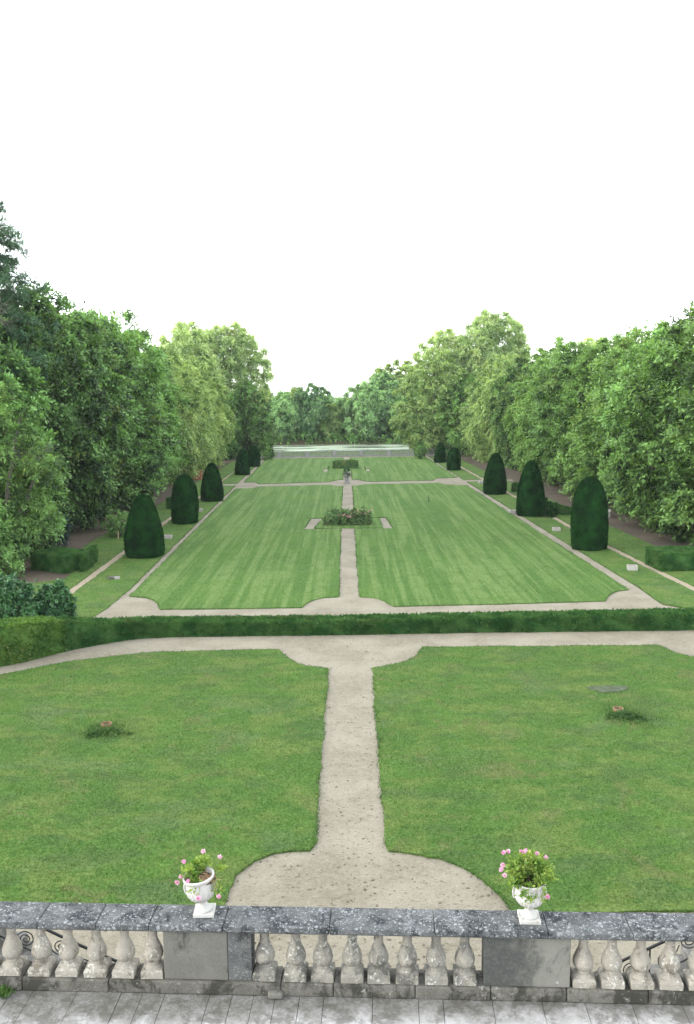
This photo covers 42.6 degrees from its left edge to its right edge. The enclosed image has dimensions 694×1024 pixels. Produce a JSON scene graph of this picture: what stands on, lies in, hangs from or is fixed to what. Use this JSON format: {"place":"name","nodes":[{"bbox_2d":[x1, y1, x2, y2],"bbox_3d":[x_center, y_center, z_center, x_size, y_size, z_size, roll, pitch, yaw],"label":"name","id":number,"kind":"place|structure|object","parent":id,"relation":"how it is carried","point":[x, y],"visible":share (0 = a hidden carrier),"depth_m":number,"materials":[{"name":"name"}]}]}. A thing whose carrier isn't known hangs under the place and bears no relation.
{"place":"outdoors","nodes":[
{"label":"outdoors","id":0,"kind":"place"},
{"bbox_2d":[2,459,235,583],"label":"dirt path","id":1,"kind":"structure","parent":0,"point":[79,537],"depth_m":62.60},
{"bbox_2d":[0,498,31,578],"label":"leafy bush","id":2,"kind":"object","parent":1,"relation":"on","point":[11,560],"visible":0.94,"depth_m":48.80,"materials":[{"name":"green plant"}]},
{"bbox_2d":[0,379,71,566],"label":"willow bush","id":3,"kind":"object","parent":1,"relation":"on","point":[24,461],"visible":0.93,"depth_m":50.46,"materials":[{"name":"green plant"}]},
{"bbox_2d":[0,438,59,475],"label":"tree","id":4,"kind":"object","parent":3,"relation":"attached to","point":[18,455],"visible":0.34,"depth_m":52.10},
{"bbox_2d":[1,449,74,557],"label":"leafy bush","id":5,"kind":"object","parent":1,"relation":"on","point":[57,526],"visible":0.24,"depth_m":54.75,"materials":[{"name":"green plant"}]},
{"bbox_2d":[32,513,73,547],"bbox_3d":[-19.368,1.300,58.157,3.104,4.144,2.554,-1,8,0],"label":"blue bush","id":6,"kind":"object","parent":1,"relation":"on","point":[65,539],"visible":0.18,"depth_m":58.13,"materials":[{"name":"green plant"}]},
{"bbox_2d":[15,461,235,606],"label":"grass verge","id":7,"kind":"object","parent":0,"point":[226,470],"depth_m":58.57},
{"bbox_2d":[30,546,93,573],"bbox_3d":[-16.467,2.775,51.421,2.902,1.184,2.355,4,9,30],"label":"block hedge","id":8,"kind":"object","parent":7,"relation":"on","point":[62,560],"visible":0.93,"depth_m":50.60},
{"bbox_2d":[78,544,98,571],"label":"block hedge","id":9,"kind":"object","parent":7,"relation":"on","point":[84,562],"visible":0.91,"depth_m":50.86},
{"bbox_2d":[104,509,128,537],"bbox_3d":[-15.850,1.025,62.652,2.617,2.453,2.438,-1,8,0],"label":"bush","id":10,"kind":"object","parent":7,"relation":"on","point":[115,523],"visible":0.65,"depth_m":62.23,"materials":[{"name":"green plant"}]},
{"bbox_2d":[55,486,233,618],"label":"grass verge","id":11,"kind":"object","parent":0,"point":[119,571],"depth_m":48.59,"materials":[{"name":"plant"}]},
{"bbox_2d":[123,494,164,558],"bbox_3d":[-12.574,0.839,54.870,2.581,3.999,2.574,-1,7,0],"label":"yew cone","id":12,"kind":"object","parent":11,"relation":"on","point":[143,537],"visible":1,"depth_m":54.10,"materials":[{"name":"plant"}]},
{"bbox_2d":[171,474,198,523],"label":"yew cone","id":13,"kind":"object","parent":11,"relation":"on","point":[184,503],"visible":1,"depth_m":67.98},
{"bbox_2d":[200,462,223,501],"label":"yew cone","id":14,"kind":"object","parent":11,"relation":"on","point":[211,489],"visible":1,"depth_m":81.92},
{"bbox_2d":[68,472,232,594],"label":"dirt path","id":15,"kind":"structure","parent":0,"point":[96,572],"depth_m":51.04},
{"bbox_2d":[0,649,327,904],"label":"lawn","id":16,"kind":"structure","parent":0,"point":[139,874],"depth_m":23.24,"materials":[{"name":"plant"}]},
{"bbox_2d":[69,718,143,744],"bbox_3d":[-7.150,6.441,26.458,2.300,0.180,2.300,-1,8,0],"label":"lawn mound","id":17,"kind":"object","parent":16,"relation":"on","point":[132,726],"visible":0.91,"depth_m":26.08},
{"bbox_2d":[84,726,133,737],"bbox_3d":[-7.009,6.495,26.012,1.496,0.414,0.647,-1,8,0],"label":"weed clump","id":18,"kind":"object","parent":17,"relation":"on","point":[110,732],"visible":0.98,"depth_m":25.98,"materials":[{"name":"green plant"}]},
{"bbox_2d":[130,485,342,609],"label":"lawn","id":19,"kind":"structure","parent":0,"point":[245,503],"depth_m":54.59,"materials":[{"name":"plant"}]},
{"bbox_2d":[222,459,261,483],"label":"grass verge","id":20,"kind":"object","parent":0,"point":[233,478],"depth_m":103.36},
{"bbox_2d":[234,448,249,474],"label":"yew cone","id":21,"kind":"object","parent":20,"relation":"on","point":[242,465],"visible":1,"depth_m":107.91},
{"bbox_2d":[248,446,260,466],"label":"yew cone","id":22,"kind":"object","parent":20,"relation":"on","point":[254,455],"visible":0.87,"depth_m":119.69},
{"bbox_2d":[245,458,342,483],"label":"lawn","id":23,"kind":"structure","parent":0,"point":[290,470],"depth_m":111.05,"materials":[{"name":"plant"}]},
{"bbox_2d":[260,442,274,459],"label":"tree","id":24,"kind":"object","parent":23,"relation":"on","point":[265,450],"visible":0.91,"depth_m":131.48,"materials":[{"name":"green plant"}]},
{"bbox_2d":[259,444,426,450],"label":"lake","id":25,"kind":"structure","parent":0,"point":[339,447],"depth_m":173.29,"materials":[{"name":"liquid"}]},
{"bbox_2d":[328,466,364,470],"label":"lawn","id":26,"kind":"structure","parent":0,"point":[361,468],"depth_m":114.37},
{"bbox_2d":[332,459,358,468],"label":"shrub block","id":27,"kind":"object","parent":26,"relation":"on","point":[341,463],"visible":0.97,"depth_m":115.83,"materials":[{"name":"green plant"}]},
{"bbox_2d":[0,456,693,972],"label":"gravel path","id":28,"kind":"structure","parent":0,"point":[350,696],"depth_m":24.81,"materials":[{"name":"gravel"}]},
{"bbox_2d":[0,572,55,618],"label":"laurel bush","id":29,"kind":"object","parent":28,"relation":"on","point":[11,595],"visible":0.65,"depth_m":37.30,"materials":[{"name":"green plant"}]},
{"bbox_2d":[0,615,66,666],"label":"hedge","id":30,"kind":"object","parent":28,"relation":"on","point":[25,638],"visible":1,"depth_m":33.72,"materials":[{"name":"plant"}]},
{"bbox_2d":[0,929,86,961],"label":"stone stair","id":31,"kind":"object","parent":28,"relation":"on","point":[3,933],"visible":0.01,"depth_m":13.55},
{"bbox_2d":[0,930,116,962],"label":"iron railing","id":32,"kind":"object","parent":31,"relation":"on","point":[79,944],"visible":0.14,"depth_m":13.43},
{"bbox_2d":[29,578,78,616],"bbox_3d":[-12.736,4.374,38.541,2.463,2.961,2.170,5,10,37],"label":"laurel bush","id":33,"kind":"object","parent":28,"relation":"on","point":[59,599],"visible":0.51,"depth_m":38.07,"materials":[{"name":"green plant"}]},
{"bbox_2d":[227,639,501,968],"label":"leaves","id":34,"kind":"object","parent":28,"relation":"on","point":[362,838],"visible":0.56,"depth_m":18.88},
{"bbox_2d":[52,606,693,651],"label":"hedge","id":35,"kind":"object","parent":28,"relation":"on","point":[80,632],"visible":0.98,"depth_m":36.84,"materials":[{"name":"plant"}]},
{"bbox_2d":[650,944,693,973],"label":"stone stair","id":36,"kind":"object","parent":28,"relation":"on","point":[684,954],"visible":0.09,"depth_m":13.64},
{"bbox_2d":[595,941,693,972],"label":"iron railing","id":37,"kind":"object","parent":36,"relation":"on","point":[649,948],"visible":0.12,"depth_m":13.46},
{"bbox_2d":[0,0,693,396],"label":"sky","id":38,"kind":"structure","parent":0,"point":[344,183],"materials":[{"name":"white"}]},
{"bbox_2d":[316,518,382,528],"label":"lawn","id":39,"kind":"structure","parent":0,"point":[376,523],"depth_m":66.23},
{"label":"flower bed soil","id":40,"kind":"structure","parent":39,"relation":"on","visible":0},
{"bbox_2d":[321,507,340,525],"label":"rose bush","id":41,"kind":"object","parent":40,"relation":"on","point":[330,518],"visible":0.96,"depth_m":66.95,"materials":[{"name":"green plant"}]},
{"bbox_2d":[338,508,356,524],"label":"rose bush","id":42,"kind":"object","parent":40,"relation":"on","point":[346,512],"visible":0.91,"depth_m":66.96,"materials":[{"name":"green plant"}]},
{"bbox_2d":[354,505,373,524],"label":"rose bush","id":43,"kind":"object","parent":40,"relation":"on","point":[365,513],"visible":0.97,"depth_m":66.85,"materials":[{"name":"green plant"}]},
{"bbox_2d":[132,483,628,608],"bbox_3d":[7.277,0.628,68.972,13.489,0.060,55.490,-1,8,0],"label":"lawn","id":44,"kind":"structure","parent":0,"point":[411,497],"depth_m":54.12,"materials":[{"name":"plant"}]},
{"bbox_2d":[0,456,693,912],"bbox_3d":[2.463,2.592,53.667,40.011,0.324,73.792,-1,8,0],"label":"grass","id":45,"kind":"structure","parent":44,"relation":"on","point":[212,730],"depth_m":25.05,"materials":[{"name":"plant"}]},
{"bbox_2d":[350,457,456,481],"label":"lawn","id":46,"kind":"structure","parent":0,"point":[384,469],"depth_m":112.00,"materials":[{"name":"plant"}]},
{"bbox_2d":[413,441,427,458],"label":"tree","id":47,"kind":"object","parent":46,"relation":"on","point":[418,447],"visible":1,"depth_m":130.80,"materials":[{"name":"green plant"}]},
{"bbox_2d":[123,397,693,607],"bbox_3d":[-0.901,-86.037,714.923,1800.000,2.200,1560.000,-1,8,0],"label":"terrain","id":48,"kind":"structure","parent":0,"point":[332,442],"depth_m":151.28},
{"bbox_2d":[0,200,64,405],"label":"pine tree","id":49,"kind":"object","parent":48,"relation":"on","point":[8,266],"visible":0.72,"depth_m":58.38,"materials":[{"name":"green plant"}]},
{"bbox_2d":[0,315,72,551],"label":"chestnut tree","id":50,"kind":"object","parent":48,"relation":"on","point":[38,402],"visible":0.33,"depth_m":56.34,"materials":[{"name":"green plant"}]},
{"bbox_2d":[0,283,135,532],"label":"chestnut tree","id":51,"kind":"object","parent":48,"relation":"on","point":[95,481],"visible":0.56,"depth_m":63.46,"materials":[{"name":"green plant"}]},
{"bbox_2d":[17,280,148,517],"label":"chestnut tree","id":52,"kind":"object","parent":48,"relation":"on","point":[96,358],"visible":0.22,"depth_m":70.76,"materials":[{"name":"green plant"}]},
{"bbox_2d":[37,300,185,507],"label":"hornbeam tree","id":53,"kind":"object","parent":48,"relation":"on","point":[150,470],"visible":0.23,"depth_m":77.78,"materials":[{"name":"green plant"}]},
{"bbox_2d":[73,305,187,494],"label":"hornbeam tree","id":54,"kind":"object","parent":48,"relation":"on","point":[156,366],"visible":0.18,"depth_m":85.58,"materials":[{"name":"green plant"}]},
{"bbox_2d":[107,334,195,487],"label":"chestnut tree","id":55,"kind":"object","parent":48,"relation":"on","point":[185,401],"visible":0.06,"depth_m":94.57,"materials":[{"name":"green plant"}]},
{"bbox_2d":[145,345,201,481],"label":"lime tree","id":56,"kind":"object","parent":48,"relation":"on","point":[191,447],"visible":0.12,"depth_m":101.61,"materials":[{"name":"green plant"}]},
{"bbox_2d":[160,347,217,474],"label":"lime tree","id":57,"kind":"object","parent":48,"relation":"on","point":[203,432],"visible":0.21,"depth_m":107.93,"materials":[{"name":"green plant"}]},
{"bbox_2d":[153,319,232,406],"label":"plane tree","id":58,"kind":"object","parent":48,"relation":"on","point":[186,341],"visible":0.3,"depth_m":137.70,"materials":[{"name":"green plant"}]},
{"bbox_2d":[171,354,230,471],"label":"lime tree","id":59,"kind":"object","parent":48,"relation":"on","point":[211,402],"visible":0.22,"depth_m":114.96,"materials":[{"name":"green plant"}]},
{"bbox_2d":[183,355,237,465],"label":"lime tree","id":60,"kind":"object","parent":48,"relation":"on","point":[225,407],"visible":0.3,"depth_m":122.88,"materials":[{"name":"green plant"}]},
{"bbox_2d":[202,385,243,460],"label":"chestnut tree","id":61,"kind":"object","parent":48,"relation":"on","point":[234,449],"visible":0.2,"depth_m":132.96,"materials":[{"name":"green plant"}]},
{"bbox_2d":[195,320,276,429],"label":"plane tree","id":62,"kind":"object","parent":48,"relation":"on","point":[237,365],"visible":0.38,"depth_m":143.24,"materials":[{"name":"green plant"}]},
{"bbox_2d":[229,379,277,456],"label":"chestnut tree","id":63,"kind":"object","parent":48,"relation":"on","point":[253,438],"visible":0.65,"depth_m":138.28,"materials":[{"name":"green plant"}]},
{"bbox_2d":[265,390,307,438],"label":"shore tree","id":64,"kind":"object","parent":48,"relation":"on","point":[286,424],"visible":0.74,"depth_m":183.40,"materials":[{"name":"green plant"}]},
{"bbox_2d":[289,382,335,438],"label":"shore tree","id":65,"kind":"object","parent":48,"relation":"on","point":[313,405],"visible":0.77,"depth_m":184.91,"materials":[{"name":"green plant"}]},
{"bbox_2d":[314,402,352,439],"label":"shore tree","id":66,"kind":"object","parent":48,"relation":"on","point":[335,422],"visible":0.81,"depth_m":184.20,"materials":[{"name":"green plant"}]},
{"bbox_2d":[0,993,687,1023],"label":"terrace body","id":67,"kind":"structure","parent":48,"relation":"on","point":[322,1010],"depth_m":10.75,"materials":[{"name":"stone"}]},
{"bbox_2d":[0,901,693,1004],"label":"stone balustrade","id":68,"kind":"object","parent":67,"relation":"on","point":[218,954],"visible":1,"depth_m":10.95,"materials":[{"name":"stone"}]},
{"bbox_2d":[182,866,216,917],"bbox_3d":[-1.829,4.754,11.098,0.426,0.530,0.396,-1,8,-2],"label":"garden urn","id":69,"kind":"object","parent":68,"relation":"on","point":[204,908],"visible":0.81,"depth_m":11.01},
{"bbox_2d":[175,849,227,899],"bbox_3d":[-1.773,4.512,11.072,0.623,0.456,0.531,3,9,25],"label":"geranium plant","id":70,"kind":"object","parent":69,"relation":"in","point":[199,874],"visible":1,"depth_m":11.07,"materials":[{"name":"green plant"}]},
{"bbox_2d":[512,876,546,924],"bbox_3d":[2.235,4.747,10.901,0.422,0.511,0.396,0,8,3],"label":"garden urn","id":71,"kind":"object","parent":68,"relation":"on","point":[528,915],"visible":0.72,"depth_m":10.81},
{"bbox_2d":[499,848,558,907],"bbox_3d":[2.215,4.453,10.894,0.733,0.580,0.549,-1,8,0],"label":"geranium plant","id":72,"kind":"object","parent":71,"relation":"in","point":[538,872],"visible":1,"depth_m":10.84,"materials":[{"name":"green plant"}]},
{"bbox_2d":[0,989,693,1023],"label":"terrace floor","id":73,"kind":"structure","parent":67,"relation":"on","point":[58,1007],"depth_m":10.72,"materials":[{"name":"stone"}]},
{"bbox_2d":[0,983,15,997],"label":"weed","id":74,"kind":"object","parent":73,"relation":"on","point":[4,991],"visible":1,"depth_m":11.06,"materials":[{"name":"green plant"}]},
{"bbox_2d":[262,430,432,444],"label":"undergrowth","id":75,"kind":"object","parent":48,"relation":"on","point":[352,437],"visible":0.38,"depth_m":183.40,"materials":[{"name":"green plant"}]},
{"bbox_2d":[260,449,435,457],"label":"lake balustrade","id":76,"kind":"object","parent":48,"relation":"on","point":[333,453],"visible":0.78,"depth_m":137.38,"materials":[{"name":"stone"}]},
{"bbox_2d":[333,380,393,437],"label":"shore tree","id":77,"kind":"object","parent":48,"relation":"on","point":[370,419],"visible":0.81,"depth_m":184.03,"materials":[{"name":"green plant"}]},
{"bbox_2d":[356,371,405,436],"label":"shore tree","id":78,"kind":"object","parent":48,"relation":"on","point":[380,379],"visible":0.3,"depth_m":187.02,"materials":[{"name":"green plant"}]},
{"bbox_2d":[358,358,421,434],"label":"shore tree","id":79,"kind":"object","parent":48,"relation":"on","point":[398,374],"visible":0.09,"depth_m":193.08,"materials":[{"name":"green plant"}]},
{"bbox_2d":[384,396,419,438],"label":"shore tree","id":80,"kind":"object","parent":48,"relation":"on","point":[393,428],"visible":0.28,"depth_m":184.75,"materials":[{"name":"green plant"}]},
{"bbox_2d":[387,348,473,454],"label":"hornbeam tree","id":81,"kind":"object","parent":48,"relation":"on","point":[406,417],"visible":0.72,"depth_m":140.05,"materials":[{"name":"green plant"}]},
{"bbox_2d":[408,328,476,449],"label":"plane tree","id":82,"kind":"object","parent":48,"relation":"on","point":[441,339],"visible":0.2,"depth_m":144.63,"materials":[{"name":"green plant"}]},
{"bbox_2d":[430,371,487,455],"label":"chestnut tree","id":83,"kind":"object","parent":48,"relation":"on","point":[449,432],"visible":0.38,"depth_m":137.82,"materials":[{"name":"green plant"}]},
{"bbox_2d":[457,353,518,458],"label":"lime tree","id":84,"kind":"object","parent":48,"relation":"on","point":[466,410],"visible":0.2,"depth_m":129.08,"materials":[{"name":"green plant"}]},
{"bbox_2d":[452,307,533,414],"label":"plane tree","id":85,"kind":"object","parent":48,"relation":"on","point":[487,335],"visible":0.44,"depth_m":142.34,"materials":[{"name":"green plant"}]},
{"bbox_2d":[462,353,527,462],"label":"lime tree","id":86,"kind":"object","parent":48,"relation":"on","point":[486,399],"visible":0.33,"depth_m":121.69,"materials":[{"name":"green plant"}]},
{"bbox_2d":[486,349,538,469],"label":"lime tree","id":87,"kind":"object","parent":48,"relation":"on","point":[504,446],"visible":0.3,"depth_m":113.57,"materials":[{"name":"green plant"}]},
{"bbox_2d":[500,347,565,471],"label":"lime tree","id":88,"kind":"object","parent":48,"relation":"on","point":[518,388],"visible":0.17,"depth_m":106.69,"materials":[{"name":"green plant"}]},
{"bbox_2d":[510,333,589,480],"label":"chestnut tree","id":89,"kind":"object","parent":48,"relation":"on","point":[540,377],"visible":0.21,"depth_m":99.57,"materials":[{"name":"green plant"}]},
{"bbox_2d":[524,340,605,486],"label":"hornbeam tree","id":90,"kind":"object","parent":48,"relation":"on","point":[542,409],"visible":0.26,"depth_m":91.19,"materials":[{"name":"green plant"}]},
{"bbox_2d":[544,329,642,494],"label":"chestnut tree","id":91,"kind":"object","parent":48,"relation":"on","point":[561,460],"visible":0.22,"depth_m":84.67,"materials":[{"name":"green plant"}]},
{"bbox_2d":[560,319,668,501],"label":"hornbeam tree","id":92,"kind":"object","parent":48,"relation":"on","point":[585,451],"visible":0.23,"depth_m":77.12,"materials":[{"name":"green plant"}]},
{"bbox_2d":[594,317,692,516],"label":"chestnut tree","id":93,"kind":"object","parent":48,"relation":"on","point":[615,396],"visible":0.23,"depth_m":68.43,"materials":[{"name":"green plant"}]},
{"bbox_2d":[596,298,693,532],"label":"hornbeam tree","id":94,"kind":"object","parent":48,"relation":"on","point":[635,482],"visible":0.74,"depth_m":62.64,"materials":[{"name":"green plant"}]},
{"bbox_2d":[643,344,693,544],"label":"hornbeam tree","id":95,"kind":"object","parent":48,"relation":"on","point":[681,456],"visible":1,"depth_m":55.54,"materials":[{"name":"green plant"}]},
{"bbox_2d":[430,457,480,479],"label":"grass verge","id":96,"kind":"object","parent":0,"point":[463,474],"depth_m":105.94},
{"bbox_2d":[434,442,446,462],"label":"yew cone","id":97,"kind":"object","parent":96,"relation":"on","point":[440,455],"visible":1,"depth_m":123.33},
{"bbox_2d":[446,447,460,469],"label":"yew cone","id":98,"kind":"object","parent":96,"relation":"on","point":[453,461],"visible":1,"depth_m":111.30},
{"bbox_2d":[446,457,484,477],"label":"grass verge","id":99,"kind":"object","parent":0,"point":[475,470],"depth_m":112.46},
{"bbox_2d":[372,645,693,912],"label":"lawn","id":100,"kind":"structure","parent":0,"point":[586,843],"depth_m":23.10,"materials":[{"name":"plant"}]},
{"bbox_2d":[587,685,627,691],"bbox_3d":[8.746,5.897,29.706,1.373,0.001,0.671,-2,8,-9],"label":"bare patch","id":101,"kind":"object","parent":100,"relation":"on","point":[606,688],"visible":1,"depth_m":29.71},
{"bbox_2d":[570,702,666,735],"bbox_3d":[8.252,6.162,27.068,3.000,0.250,3.000,-1,8,0],"label":"lawn mound","id":102,"kind":"object","parent":100,"relation":"on","point":[608,728],"visible":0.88,"depth_m":26.52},
{"bbox_2d":[604,709,647,723],"bbox_3d":[8.364,6.162,26.695,1.280,0.436,0.773,2,8,17],"label":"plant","id":103,"kind":"object","parent":102,"relation":"on","point":[625,715],"visible":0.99,"depth_m":26.61,"materials":[{"name":"green plant"}]},
{"bbox_2d":[446,458,693,590],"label":"path","id":104,"kind":"structure","parent":0,"point":[689,586],"depth_m":52.04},
{"bbox_2d":[461,457,693,546],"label":"dirt path","id":105,"kind":"structure","parent":0,"point":[632,527],"depth_m":67.39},
{"bbox_2d":[469,481,693,607],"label":"grass verge","id":106,"kind":"object","parent":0,"point":[603,561],"depth_m":49.06,"materials":[{"name":"plant"}]},
{"bbox_2d":[483,452,506,494],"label":"yew cone","id":107,"kind":"object","parent":106,"relation":"on","point":[494,481],"visible":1,"depth_m":85.14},
{"bbox_2d":[516,460,545,516],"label":"yew cone","id":108,"kind":"object","parent":106,"relation":"on","point":[530,493],"visible":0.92,"depth_m":70.24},
{"bbox_2d":[536,497,557,517],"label":"bush","id":109,"kind":"object","parent":106,"relation":"on","point":[547,512],"visible":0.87,"depth_m":69.99,"materials":[{"name":"green plant"}]},
{"bbox_2d":[570,476,608,550],"bbox_3d":[15.244,0.059,55.821,2.410,4.729,2.415,0,7,0],"label":"yew cone","id":110,"kind":"object","parent":106,"relation":"on","point":[589,524],"visible":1,"depth_m":55.00,"materials":[{"name":"plant"}]},
{"bbox_2d":[507,481,693,586],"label":"grass verge","id":111,"kind":"object","parent":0,"point":[619,541],"depth_m":57.26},
{"bbox_2d":[546,501,570,514],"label":"block hedge","id":112,"kind":"object","parent":111,"relation":"on","point":[562,509],"visible":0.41,"depth_m":71.27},
{"bbox_2d":[644,545,693,571],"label":"block hedge","id":113,"kind":"object","parent":111,"relation":"on","point":[669,558],"visible":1,"depth_m":48.80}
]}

